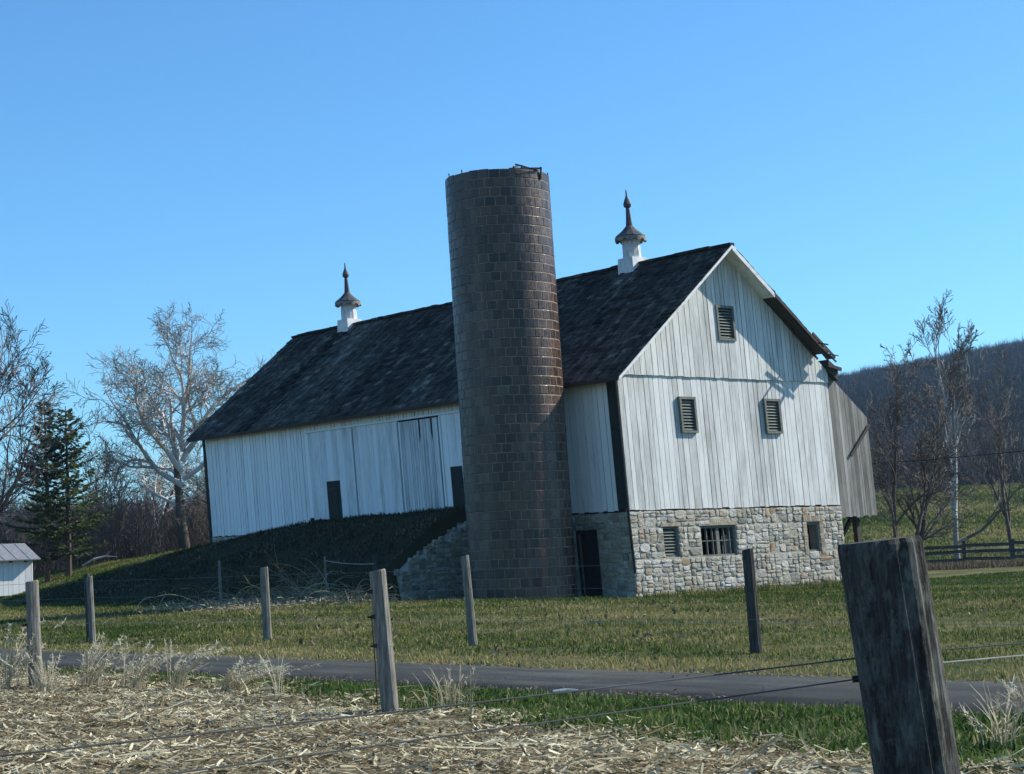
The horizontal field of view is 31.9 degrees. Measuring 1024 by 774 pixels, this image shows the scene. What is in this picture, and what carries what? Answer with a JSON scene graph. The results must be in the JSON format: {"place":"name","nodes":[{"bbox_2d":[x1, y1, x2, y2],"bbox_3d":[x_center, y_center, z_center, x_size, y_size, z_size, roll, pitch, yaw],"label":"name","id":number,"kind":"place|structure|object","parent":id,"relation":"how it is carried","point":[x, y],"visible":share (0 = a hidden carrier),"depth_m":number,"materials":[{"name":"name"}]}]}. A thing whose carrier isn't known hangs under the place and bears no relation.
{"place":"outdoors","nodes":[
{"label":"outdoors","id":0,"kind":"place"},
{"bbox_2d":[33,542,209,580],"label":"lawn grass","id":1,"kind":"structure","parent":0,"point":[153,556],"depth_m":92.44,"materials":[{"name":"green plant"}]},
{"bbox_2d":[15,505,464,606],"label":"bank grass","id":2,"kind":"structure","parent":0,"point":[258,534],"depth_m":69.12,"materials":[{"name":"green plant"}]},
{"bbox_2d":[0,558,1023,681],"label":"lawn grass","id":3,"kind":"structure","parent":0,"point":[250,630],"depth_m":35.09,"materials":[{"name":"green plant"}]},
{"bbox_2d":[0,497,1023,773],"bbox_3d":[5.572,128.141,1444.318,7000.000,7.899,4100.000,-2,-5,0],"label":"ground","id":4,"kind":"structure","parent":0,"point":[444,525],"depth_m":31.97,"materials":[{"name":"green plant"}]},
{"bbox_2d":[0,454,26,542],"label":"sapling","id":5,"kind":"object","parent":4,"relation":"on","point":[12,498],"visible":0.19,"depth_m":107.54,"materials":[{"name":"brown plant"}]},
{"bbox_2d":[0,543,40,595],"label":"shed","id":6,"kind":"structure","parent":4,"relation":"on","point":[16,563],"depth_m":83.29,"materials":[{"name":"white wood"}]},
{"bbox_2d":[0,458,56,543],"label":"sapling","id":7,"kind":"object","parent":4,"relation":"on","point":[1,532],"visible":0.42,"depth_m":97.51,"materials":[{"name":"brown plant"}]},
{"bbox_2d":[21,580,42,690],"bbox_3d":[-6.630,3.684,24.795,0.273,2.012,0.202,-2,-5,0],"label":"fence post","id":8,"kind":"object","parent":4,"relation":"on","point":[32,604],"visible":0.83,"depth_m":24.76,"materials":[{"name":"grey wood"}]},
{"bbox_2d":[22,498,42,576],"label":"sapling","id":9,"kind":"object","parent":4,"relation":"on","point":[28,536],"visible":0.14,"depth_m":97.46,"materials":[{"name":"brown plant"}]},
{"bbox_2d":[0,618,66,690],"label":"dry grass tuft","id":10,"kind":"object","parent":4,"relation":"on","point":[10,673],"visible":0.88,"depth_m":24.66,"materials":[{"name":"beige plant"}]},
{"bbox_2d":[0,651,68,691],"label":"dry grass tuft","id":11,"kind":"object","parent":4,"relation":"on","point":[46,686],"visible":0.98,"depth_m":24.03,"materials":[{"name":"beige plant"}]},
{"bbox_2d":[0,434,72,572],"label":"sapling","id":12,"kind":"object","parent":4,"relation":"on","point":[35,501],"visible":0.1,"depth_m":103.67,"materials":[{"name":"brown plant"}]},
{"bbox_2d":[0,441,75,578],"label":"sapling","id":13,"kind":"object","parent":4,"relation":"on","point":[38,530],"visible":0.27,"depth_m":95.71,"materials":[{"name":"brown plant"}]},
{"bbox_2d":[0,401,98,581],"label":"spruce tree","id":14,"kind":"object","parent":4,"relation":"on","point":[43,521],"visible":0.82,"depth_m":89.73,"materials":[{"name":"green plant"}]},
{"bbox_2d":[0,299,107,518],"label":"bare tree","id":15,"kind":"object","parent":4,"relation":"on","point":[5,505],"visible":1,"depth_m":88.44,"materials":[{"name":"brown plant"}]},
{"bbox_2d":[15,406,118,576],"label":"spruce tree","id":16,"kind":"object","parent":4,"relation":"on","point":[67,482],"visible":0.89,"depth_m":90.35,"materials":[{"name":"green plant"}]},
{"bbox_2d":[51,453,112,565],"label":"sapling","id":17,"kind":"object","parent":4,"relation":"on","point":[87,491],"visible":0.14,"depth_m":110.28,"materials":[{"name":"brown plant"}]},
{"bbox_2d":[43,428,129,563],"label":"sapling","id":18,"kind":"object","parent":4,"relation":"on","point":[90,511],"visible":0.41,"depth_m":100.92,"materials":[{"name":"brown plant"}]},
{"bbox_2d":[84,573,89,641],"bbox_3d":[-9.122,5.010,38.643,0.195,1.972,0.130,-2,-5,0],"label":"fence post","id":19,"kind":"object","parent":4,"relation":"on","point":[86,606],"visible":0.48,"depth_m":38.63,"materials":[{"name":"wood"}]},
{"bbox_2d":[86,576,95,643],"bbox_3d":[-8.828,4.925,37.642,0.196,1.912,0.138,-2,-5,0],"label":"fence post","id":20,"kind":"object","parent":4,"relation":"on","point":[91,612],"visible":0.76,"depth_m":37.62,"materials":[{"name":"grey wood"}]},
{"bbox_2d":[50,453,145,559],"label":"sapling","id":21,"kind":"object","parent":4,"relation":"on","point":[118,494],"visible":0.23,"depth_m":106.16,"materials":[{"name":"brown plant"}]},
{"bbox_2d":[82,551,116,566],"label":"fallen limb","id":22,"kind":"object","parent":4,"relation":"on","point":[92,559],"visible":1,"depth_m":92.65,"materials":[{"name":"grey wood"}]},
{"bbox_2d":[0,473,206,573],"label":"scrub woods","id":23,"kind":"object","parent":4,"relation":"on","point":[12,523],"visible":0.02,"depth_m":139.03,"materials":[{"name":"plant"}]},
{"bbox_2d":[0,491,211,575],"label":"thicket","id":24,"kind":"object","parent":4,"relation":"on","point":[168,536],"visible":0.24,"depth_m":100.32,"materials":[{"name":"brown plant"}]},
{"bbox_2d":[76,631,140,688],"bbox_3d":[-5.541,3.707,24.303,0.902,0.784,0.824,2,-7,-42],"label":"dry grass tuft","id":25,"kind":"object","parent":4,"relation":"on","point":[100,666],"visible":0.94,"depth_m":24.27,"materials":[{"name":"beige plant"}]},
{"bbox_2d":[87,440,140,559],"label":"sapling","id":26,"kind":"object","parent":4,"relation":"on","point":[109,454],"visible":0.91,"depth_m":97.68,"materials":[{"name":"brown plant"}]},
{"bbox_2d":[87,437,156,558],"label":"sapling","id":27,"kind":"object","parent":4,"relation":"on","point":[121,482],"visible":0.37,"depth_m":104.19,"materials":[{"name":"brown plant"}]},
{"bbox_2d":[71,430,175,561],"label":"sapling","id":28,"kind":"object","parent":4,"relation":"on","point":[102,438],"visible":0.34,"depth_m":110.02,"materials":[{"name":"brown plant"}]},
{"bbox_2d":[99,460,167,555],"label":"sapling","id":29,"kind":"object","parent":4,"relation":"on","point":[138,507],"visible":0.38,"depth_m":105.33,"materials":[{"name":"brown plant"}]},
{"bbox_2d":[118,635,180,688],"bbox_3d":[-4.811,3.652,23.871,0.900,0.727,0.695,-2,-5,0],"label":"dry grass tuft","id":30,"kind":"object","parent":4,"relation":"on","point":[136,682],"visible":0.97,"depth_m":23.88,"materials":[{"name":"beige plant"}]},
{"bbox_2d":[138,446,188,551],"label":"sapling","id":31,"kind":"object","parent":4,"relation":"on","point":[159,498],"visible":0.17,"depth_m":109.40,"materials":[{"name":"brown plant"}]},
{"bbox_2d":[62,299,274,549],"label":"sycamore tree","id":32,"kind":"object","parent":4,"relation":"on","point":[177,469],"visible":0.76,"depth_m":99.68,"materials":[{"name":"white plant"}]},
{"bbox_2d":[138,406,208,553],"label":"bare tree","id":33,"kind":"object","parent":4,"relation":"on","point":[162,507],"visible":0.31,"depth_m":104.49,"materials":[{"name":"brown plant"}]},
{"bbox_2d":[157,385,213,508],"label":"bare tree","id":34,"kind":"object","parent":4,"relation":"on","point":[188,464],"visible":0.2,"depth_m":99.93,"materials":[{"name":"brown plant"}]},
{"bbox_2d":[171,447,208,543],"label":"sapling","id":35,"kind":"object","parent":4,"relation":"on","point":[194,489],"visible":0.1,"depth_m":110.49,"materials":[{"name":"brown plant"}]},
{"bbox_2d":[168,468,212,537],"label":"sapling","id":36,"kind":"object","parent":4,"relation":"on","point":[203,490],"visible":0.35,"depth_m":94.05,"materials":[{"name":"brown plant"}]},
{"bbox_2d":[181,444,211,542],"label":"sapling","id":37,"kind":"object","parent":4,"relation":"on","point":[187,506],"visible":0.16,"depth_m":105.61,"materials":[{"name":"brown plant"}]},
{"bbox_2d":[185,472,208,543],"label":"sapling","id":38,"kind":"object","parent":4,"relation":"on","point":[201,508],"visible":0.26,"depth_m":104.70,"materials":[{"name":"brown plant"}]},
{"bbox_2d":[163,639,231,690],"bbox_3d":[-4.128,3.606,23.406,0.929,0.701,0.611,-2,-5,0],"label":"dry grass tuft","id":39,"kind":"object","parent":4,"relation":"on","point":[182,677],"visible":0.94,"depth_m":23.39,"materials":[{"name":"beige plant"}]},
{"bbox_2d":[218,560,222,604],"bbox_3d":[-9.283,6.519,57.082,0.133,2.012,0.096,-2,-5,0],"label":"fence stake","id":40,"kind":"object","parent":4,"relation":"on","point":[219,578],"visible":0.73,"depth_m":57.08,"materials":[{"name":"grey wood"}]},
{"bbox_2d":[221,567,323,579],"bbox_3d":[-7.749,5.985,57.901,3.565,0.548,0.040,0,-6,-26],"label":"fence wire","id":41,"kind":"object","parent":40,"relation":"attached to","point":[270,578],"visible":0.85,"depth_m":57.88,"materials":[{"name":"grey metal"}]},
{"bbox_2d":[114,549,413,614],"bbox_3d":[-7.938,5.956,56.910,10.032,2.429,6.963,0,-6,-27],"label":"dry brush","id":42,"kind":"object","parent":4,"relation":"on","point":[301,599],"visible":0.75,"depth_m":56.93,"materials":[{"name":"beige plant"}]},
{"bbox_2d":[208,656,320,692],"bbox_3d":[-3.100,3.627,22.716,1.387,0.467,0.840,0,-6,-28],"label":"dry grass tuft","id":43,"kind":"object","parent":4,"relation":"on","point":[236,680],"visible":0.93,"depth_m":22.62,"materials":[{"name":"beige plant"}]},
{"bbox_2d":[260,567,271,640],"bbox_3d":[-4.829,4.521,35.254,0.208,1.962,0.170,-2,-5,0],"label":"fence post","id":44,"kind":"object","parent":4,"relation":"on","point":[265,604],"visible":0.74,"depth_m":35.22,"materials":[{"name":"grey wood"}]},
{"bbox_2d":[10,581,1008,600],"bbox_3d":[-1.642,3.501,30.600,1.929,0.059,47.096,3,-7,-44],"label":"fence wire","id":45,"kind":"object","parent":44,"relation":"attached to","point":[564,588],"visible":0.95,"depth_m":27.95,"materials":[{"name":"grey metal"}]},
{"bbox_2d":[12,620,1023,624],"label":"fence wire","id":46,"kind":"object","parent":44,"relation":"attached to","point":[585,622],"visible":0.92,"depth_m":26.36,"materials":[{"name":"metal"}]},
{"bbox_2d":[12,552,1023,584],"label":"fence wire","id":47,"kind":"object","parent":44,"relation":"attached to","point":[559,566],"visible":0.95,"depth_m":28.48,"materials":[{"name":"grey metal"}]},
{"bbox_2d":[258,645,284,700],"bbox_3d":[-2.825,3.349,21.017,0.372,0.647,0.374,-5,-6,22],"label":"dry grass tuft","id":48,"kind":"object","parent":4,"relation":"on","point":[268,671],"visible":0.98,"depth_m":20.99,"materials":[{"name":"beige plant"}]},
{"bbox_2d":[323,556,327,593],"bbox_3d":[-6.078,6.577,58.669,0.120,2.062,0.084,-2,-5,0],"label":"fence stake","id":49,"kind":"object","parent":4,"relation":"on","point":[325,570],"visible":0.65,"depth_m":58.69,"materials":[{"name":"grey wood"}]},
{"bbox_2d":[325,560,373,564],"bbox_3d":[-5.337,5.762,58.923,1.624,0.202,0.028,-1,-5,-16],"label":"rope","id":50,"kind":"object","parent":49,"relation":"attached to","point":[347,563],"visible":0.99,"depth_m":58.88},
{"bbox_2d":[371,619,377,710],"bbox_3d":[-1.433,3.072,18.810,0.047,1.300,0.018,-4,-5,18],"label":"metal stake","id":51,"kind":"object","parent":4,"relation":"on","point":[375,664],"visible":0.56,"depth_m":18.81,"materials":[{"name":"metal"}]},
{"bbox_2d":[372,554,377,570],"bbox_3d":[-4.478,6.581,59.169,0.205,2.112,0.186,-5,-6,23],"label":"fence post","id":52,"kind":"object","parent":4,"relation":"on","point":[375,564],"visible":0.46,"depth_m":59.17,"materials":[{"name":"grey wood"}]},
{"bbox_2d":[365,569,398,715],"bbox_3d":[-1.324,2.893,18.569,0.336,2.012,0.174,-2,-5,0],"label":"fence post","id":53,"kind":"object","parent":4,"relation":"on","point":[378,592],"visible":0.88,"depth_m":18.53,"materials":[{"name":"grey wood"}]},
{"bbox_2d":[14,616,1023,620],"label":"fence wire","id":54,"kind":"object","parent":53,"relation":"attached to","point":[547,618],"visible":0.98,"depth_m":15.40,"materials":[{"name":"grey metal"}]},
{"bbox_2d":[26,638,1023,663],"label":"fence wire","id":55,"kind":"object","parent":53,"relation":"attached to","point":[516,650],"visible":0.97,"depth_m":16.50,"materials":[{"name":"grey metal"}]},
{"bbox_2d":[395,755,433,773],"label":"seed head","id":56,"kind":"object","parent":4,"relation":"on","point":[420,762],"visible":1,"depth_m":12.42},
{"bbox_2d":[394,521,467,600],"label":"retaining wall","id":57,"kind":"structure","parent":4,"relation":"on","point":[448,550],"depth_m":62.99,"materials":[{"name":"stone"}]},
{"bbox_2d":[411,663,482,713],"bbox_3d":[-0.641,3.131,18.661,0.951,0.506,0.762,-7,-7,43],"label":"dry grass tuft","id":58,"kind":"object","parent":4,"relation":"on","point":[449,698],"visible":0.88,"depth_m":18.63,"materials":[{"name":"beige plant"}]},
{"bbox_2d":[461,555,477,645],"bbox_3d":[-0.702,3.865,30.378,0.254,2.032,0.145,-2,-5,0],"label":"fence post","id":59,"kind":"object","parent":4,"relation":"on","point":[469,608],"visible":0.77,"depth_m":30.35,"materials":[{"name":"grey wood"}]},
{"bbox_2d":[0,590,1020,659],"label":"fallen leaves","id":60,"kind":"object","parent":4,"relation":"on","point":[574,643],"visible":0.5,"depth_m":38.01,"materials":[{"name":"brown plant"}]},
{"bbox_2d":[445,163,577,598],"bbox_3d":[-0.048,-0.042,60.452,3.870,14.753,3.560,-2,-5,0],"label":"silo","id":61,"kind":"object","parent":4,"relation":"on","point":[518,507],"visible":0.96,"depth_m":59.02,"materials":[{"name":"tile"}]},
{"bbox_2d":[0,663,1023,773],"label":"corn litter","id":62,"kind":"object","parent":4,"relation":"on","point":[493,737],"visible":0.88,"depth_m":15.78,"materials":[{"name":"beige plant"}]},
{"bbox_2d":[0,663,1023,773],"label":"verge grass","id":63,"kind":"structure","parent":4,"relation":"on","point":[606,703],"depth_m":16.43,"materials":[{"name":"green plant"}]},
{"bbox_2d":[186,190,876,597],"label":"barn","id":64,"kind":"structure","parent":4,"relation":"on","point":[716,418],"depth_m":65.02,"materials":[{"name":"white wood"}]},
{"bbox_2d":[307,427,358,520],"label":"sliding door","id":65,"kind":"structure","parent":64,"relation":"in","point":[331,452],"depth_m":72.31,"materials":[{"name":"white wood"}]},
{"bbox_2d":[327,481,342,519],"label":"wicket door","id":66,"kind":"structure","parent":64,"relation":"in","point":[334,489],"depth_m":72.22,"materials":[{"name":"black wood"}]},
{"bbox_2d":[352,421,404,517],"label":"sliding door","id":67,"kind":"structure","parent":64,"relation":"in","point":[376,446],"depth_m":69.91,"materials":[{"name":"white wood"}]},
{"bbox_2d":[398,416,444,512],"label":"sliding door","id":68,"kind":"structure","parent":64,"relation":"in","point":[419,440],"depth_m":67.81,"materials":[{"name":"white wood"}]},
{"bbox_2d":[438,413,463,506],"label":"sliding door","id":69,"kind":"structure","parent":64,"relation":"in","point":[449,424],"depth_m":66.53,"materials":[{"name":"white wood"}]},
{"bbox_2d":[451,466,464,506],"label":"side door","id":70,"kind":"structure","parent":64,"relation":"in","point":[456,472],"depth_m":66.18,"materials":[{"name":"black wood"}]},
{"bbox_2d":[581,534,600,597],"bbox_3d":[2.750,6.214,60.966,0.126,2.420,0.933,2,-7,-40],"label":"stable door","id":71,"kind":"structure","parent":64,"relation":"in","point":[588,541],"depth_m":61.01,"materials":[{"name":"brown wood"}]},
{"bbox_2d":[553,745,606,773],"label":"seed head","id":72,"kind":"object","parent":4,"relation":"on","point":[584,756],"visible":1,"depth_m":12.32},
{"bbox_2d":[634,578,842,597],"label":"wall foot grass","id":73,"kind":"structure","parent":4,"relation":"on","point":[811,585],"depth_m":61.49,"materials":[{"name":"green plant"}]},
{"bbox_2d":[742,548,761,653],"bbox_3d":[3.411,3.266,25.295,0.225,1.982,0.166,-2,-5,0],"label":"fence post","id":74,"kind":"object","parent":4,"relation":"on","point":[755,642],"visible":0.81,"depth_m":25.25,"materials":[{"name":"grey wood"}]},
{"bbox_2d":[730,733,782,773],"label":"seed head","id":75,"kind":"object","parent":4,"relation":"on","point":[771,741],"visible":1,"depth_m":11.43},
{"bbox_2d":[837,536,960,773],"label":"fence post","id":76,"kind":"object","parent":4,"relation":"on","point":[900,676],"visible":1,"depth_m":3.61,"materials":[{"name":"grey wood"}]},
{"bbox_2d":[0,642,1023,756],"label":"fence rope","id":77,"kind":"object","parent":76,"relation":"attached to","point":[22,753],"visible":0.89,"depth_m":3.17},
{"bbox_2d":[166,678,858,773],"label":"fence rope","id":78,"kind":"object","parent":76,"relation":"attached to","point":[500,728],"visible":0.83,"depth_m":3.23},
{"bbox_2d":[943,655,1023,662],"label":"fence rope","id":79,"kind":"object","parent":76,"relation":"attached to","point":[983,658],"visible":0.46,"depth_m":3.91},
{"bbox_2d":[865,332,960,537],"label":"bare tree","id":80,"kind":"object","parent":4,"relation":"on","point":[892,499],"visible":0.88,"depth_m":77.96,"materials":[{"name":"brown plant"}]},
{"bbox_2d":[880,430,976,540],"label":"bare tree","id":81,"kind":"object","parent":4,"relation":"on","point":[921,515],"visible":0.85,"depth_m":80.19,"materials":[{"name":"brown plant"}]},
{"bbox_2d":[883,379,980,544],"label":"bare tree","id":82,"kind":"object","parent":4,"relation":"on","point":[934,473],"visible":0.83,"depth_m":80.63,"materials":[{"name":"brown plant"}]},
{"bbox_2d":[842,482,1023,564],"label":"field grass","id":83,"kind":"structure","parent":4,"relation":"on","point":[876,527],"depth_m":153.86,"materials":[{"name":"green plant"}]},
{"bbox_2d":[909,289,1023,563],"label":"pale barked tree","id":84,"kind":"object","parent":4,"relation":"on","point":[952,383],"visible":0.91,"depth_m":90.75,"materials":[{"name":"white plant"}]},
{"bbox_2d":[924,539,1023,562],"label":"board fence","id":85,"kind":"object","parent":4,"relation":"on","point":[964,551],"visible":0.68,"depth_m":84.23,"materials":[{"name":"brown wood"}]},
{"bbox_2d":[927,350,1023,556],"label":"bare tree","id":86,"kind":"object","parent":4,"relation":"on","point":[1001,479],"visible":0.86,"depth_m":96.85,"materials":[{"name":"brown plant"}]},
{"bbox_2d":[927,557,1023,570],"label":"fence weeds","id":87,"kind":"object","parent":4,"relation":"on","point":[1015,562],"visible":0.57,"depth_m":82.96,"materials":[{"name":"plant"}]},
{"bbox_2d":[960,674,1023,747],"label":"dry grass tuft","id":88,"kind":"object","parent":4,"relation":"on","point":[1009,727],"visible":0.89,"depth_m":13.39,"materials":[{"name":"beige plant"}]},
{"bbox_2d":[993,668,1023,716],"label":"dry grass tuft","id":89,"kind":"object","parent":4,"relation":"on","point":[1017,692],"visible":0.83,"depth_m":15.22,"materials":[{"name":"beige plant"}]},
{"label":"utility pole","id":90,"kind":"object","parent":4,"relation":"on","visible":0},
{"bbox_2d":[874,450,1023,463],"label":"cable","id":91,"kind":"object","parent":90,"relation":"attached to","point":[957,457],"visible":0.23,"depth_m":77.60,"materials":[{"name":"black metal"}]},
{"bbox_2d":[0,649,1023,718],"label":"road","id":92,"kind":"structure","parent":0,"point":[959,693],"depth_m":21.06,"materials":[{"name":"grey asphalt"}]},
{"bbox_2d":[0,647,1023,715],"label":"road edge debris","id":93,"kind":"object","parent":92,"relation":"on","point":[629,693],"visible":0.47,"depth_m":22.41,"materials":[{"name":"beige plant"}]},
{"bbox_2d":[553,688,577,692],"bbox_3d":[0.579,3.304,19.512,0.274,0.043,0.060,-2,-5,0],"label":"dry branch","id":94,"kind":"object","parent":92,"relation":"on","point":[562,690],"visible":0.66,"depth_m":19.50,"materials":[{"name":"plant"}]},
{"bbox_2d":[0,0,1023,511],"label":"sky","id":95,"kind":"structure","parent":0,"point":[865,158],"materials":[{"name":"blue"}]},
{"bbox_2d":[12,369,1018,558],"bbox_3d":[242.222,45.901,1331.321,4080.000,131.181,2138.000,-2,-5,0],"label":"hill","id":96,"kind":"structure","parent":0,"point":[959,482],"depth_m":306.33,"materials":[{"name":"green plant"}]},
{"bbox_2d":[1,336,1023,528],"bbox_3d":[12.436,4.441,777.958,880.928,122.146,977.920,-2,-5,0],"label":"hill woods","id":97,"kind":"object","parent":96,"relation":"on","point":[856,387],"visible":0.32,"depth_m":590.93,"materials":[{"name":"brown plant"}]},
{"bbox_2d":[868,407,1023,488],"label":"wood edge","id":98,"kind":"object","parent":96,"relation":"on","point":[968,471],"visible":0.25,"depth_m":268.05,"materials":[{"name":"brown plant"}]},
{"bbox_2d":[632,570,1023,600],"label":"lawn grass","id":99,"kind":"structure","parent":0,"point":[959,583],"depth_m":58.13,"materials":[{"name":"green plant"}]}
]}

